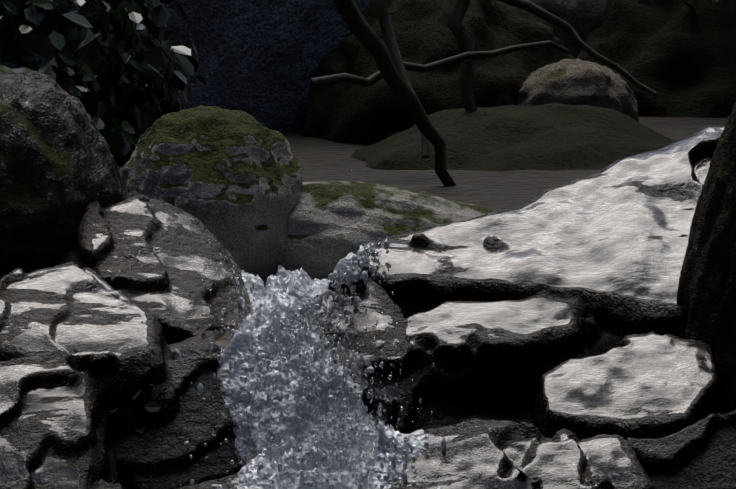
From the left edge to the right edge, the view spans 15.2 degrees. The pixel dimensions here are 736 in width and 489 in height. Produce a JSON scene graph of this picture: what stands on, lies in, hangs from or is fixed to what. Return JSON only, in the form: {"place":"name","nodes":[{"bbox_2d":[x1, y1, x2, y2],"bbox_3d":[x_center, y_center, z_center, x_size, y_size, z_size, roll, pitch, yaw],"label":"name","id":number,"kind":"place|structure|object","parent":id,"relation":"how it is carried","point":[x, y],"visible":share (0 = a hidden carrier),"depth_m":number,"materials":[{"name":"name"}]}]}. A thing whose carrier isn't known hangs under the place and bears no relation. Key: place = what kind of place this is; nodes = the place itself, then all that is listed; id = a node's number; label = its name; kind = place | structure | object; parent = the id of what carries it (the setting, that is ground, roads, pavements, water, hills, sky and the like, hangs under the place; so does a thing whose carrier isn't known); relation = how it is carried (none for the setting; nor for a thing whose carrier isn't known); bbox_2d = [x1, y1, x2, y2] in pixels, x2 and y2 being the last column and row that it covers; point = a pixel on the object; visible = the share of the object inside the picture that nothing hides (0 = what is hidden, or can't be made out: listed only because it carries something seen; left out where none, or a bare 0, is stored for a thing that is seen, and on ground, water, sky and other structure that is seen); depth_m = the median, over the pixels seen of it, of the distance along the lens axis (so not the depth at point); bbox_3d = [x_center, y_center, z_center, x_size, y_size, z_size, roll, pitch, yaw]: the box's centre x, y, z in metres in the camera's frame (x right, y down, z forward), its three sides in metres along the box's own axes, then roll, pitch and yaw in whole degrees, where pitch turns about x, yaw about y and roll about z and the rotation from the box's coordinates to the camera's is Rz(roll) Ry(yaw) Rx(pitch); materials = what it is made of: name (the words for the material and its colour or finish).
{"place":"outdoors","nodes":[
{"label":"outdoors","id":0,"kind":"place"},
{"bbox_2d":[279,116,726,210],"bbox_3d":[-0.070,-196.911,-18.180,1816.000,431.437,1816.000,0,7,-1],"label":"ground","id":1,"kind":"structure","parent":0,"point":[321,159],"depth_m":8.44,"materials":[{"name":"soil"}]},
{"bbox_2d":[0,0,147,163],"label":"bank","id":2,"kind":"structure","parent":1,"relation":"on","point":[92,98],"depth_m":5.26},
{"bbox_2d":[0,0,205,169],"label":"shrub","id":3,"kind":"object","parent":2,"relation":"on","point":[123,21],"depth_m":5.23,"materials":[{"name":"green plant"}]},
{"bbox_2d":[100,0,371,130],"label":"rock face","id":4,"kind":"object","parent":1,"relation":"on","point":[259,60],"visible":0.1,"depth_m":9.96},
{"bbox_2d":[0,126,735,488],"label":"cascade rock","id":5,"kind":"object","parent":1,"relation":"on","point":[546,328],"visible":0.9,"depth_m":2.94,"materials":[{"name":"stone"}]},
{"bbox_2d":[0,65,124,279],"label":"boulder","id":6,"kind":"object","parent":5,"relation":"on","point":[59,169],"visible":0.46,"depth_m":3.19,"materials":[{"name":"grey stone"}]},
{"bbox_2d":[120,105,302,286],"bbox_3d":[-0.210,-0.049,3.666,0.254,0.273,0.286,0,7,-1],"label":"moss boulder","id":7,"kind":"object","parent":5,"relation":"on","point":[231,180],"visible":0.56,"depth_m":3.57,"materials":[{"name":"stone"}]},
{"bbox_2d":[217,243,429,488],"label":"waterfall","id":8,"kind":"structure","parent":5,"relation":"on","point":[284,294],"depth_m":2.87,"materials":[{"name":"white liquid"}]},
{"bbox_2d":[170,170,484,488],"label":"spray drops","id":9,"kind":"object","parent":5,"relation":"on","point":[394,445],"visible":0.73,"depth_m":2.86,"materials":[{"name":"liquid"}]},
{"bbox_2d":[173,239,481,488],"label":"water droplets","id":10,"kind":"object","parent":5,"relation":"on","point":[347,273],"visible":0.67,"depth_m":2.88,"materials":[{"name":"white liquid"}]},
{"bbox_2d":[109,322,592,485],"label":"leaf litter","id":11,"kind":"object","parent":5,"relation":"on","point":[152,406],"visible":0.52,"depth_m":2.87,"materials":[{"name":"brown plant"}]},
{"bbox_2d":[273,181,492,279],"bbox_3d":[0.017,0.006,3.703,0.469,0.182,0.280,0,7,-1],"label":"moss boulder","id":12,"kind":"object","parent":5,"relation":"on","point":[331,224],"visible":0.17,"depth_m":3.60,"materials":[{"name":"stone"}]},
{"bbox_2d":[333,0,456,185],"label":"trunk","id":13,"kind":"object","parent":1,"relation":"on","point":[366,35],"visible":0.92,"depth_m":7.96,"materials":[{"name":"brown plant"}]},
{"bbox_2d":[372,0,428,158],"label":"trunk","id":14,"kind":"object","parent":1,"relation":"on","point":[383,17],"visible":0.56,"depth_m":8.46,"materials":[{"name":"brown plant"}]},
{"bbox_2d":[301,0,574,144],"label":"dark boulder","id":15,"kind":"object","parent":1,"relation":"on","point":[375,113],"visible":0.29,"depth_m":9.53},
{"bbox_2d":[311,40,569,87],"bbox_3d":[0.234,-0.560,8.552,0.916,0.130,0.083,-4,8,-27],"label":"branch","id":16,"kind":"object","parent":1,"relation":"on","point":[322,81],"visible":0.92,"depth_m":8.55,"materials":[{"name":"brown plant"}]},
{"bbox_2d":[447,0,476,112],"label":"trunk","id":17,"kind":"object","parent":1,"relation":"on","point":[461,34],"visible":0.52,"depth_m":9.03,"materials":[{"name":"brown plant"}]},
{"bbox_2d":[351,103,676,171],"bbox_3d":[0.539,0.094,9.040,2.151,1.101,1.649,0,7,-1],"label":"mound","id":18,"kind":"object","parent":1,"relation":"on","point":[552,136],"visible":0.15,"depth_m":8.73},
{"bbox_2d":[517,58,638,121],"bbox_3d":[0.703,-0.443,9.584,0.488,0.400,0.516,0,7,-1],"label":"tan boulder","id":19,"kind":"object","parent":18,"relation":"on","point":[578,81],"visible":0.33,"depth_m":9.41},
{"bbox_2d":[529,0,606,56],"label":"tan boulder","id":20,"kind":"object","parent":1,"relation":"on","point":[582,18],"visible":0.08,"depth_m":10.85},
{"bbox_2d":[574,0,735,117],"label":"boulder","id":21,"kind":"object","parent":1,"relation":"on","point":[678,57],"visible":0.15,"depth_m":10.50,"materials":[{"name":"grey stone"}]},
{"bbox_2d":[637,0,718,10],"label":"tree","id":22,"kind":"object","parent":1,"relation":"on","point":[648,2],"visible":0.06,"depth_m":10.79,"materials":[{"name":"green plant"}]},
{"bbox_2d":[676,103,735,412],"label":"trunk","id":23,"kind":"object","parent":1,"relation":"on","point":[706,295],"visible":0.46,"depth_m":2.94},
{"bbox_2d":[497,0,656,95],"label":"branch","id":24,"kind":"object","parent":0,"point":[540,12],"visible":1,"depth_m":9.39,"materials":[{"name":"brown plant"}]}
]}

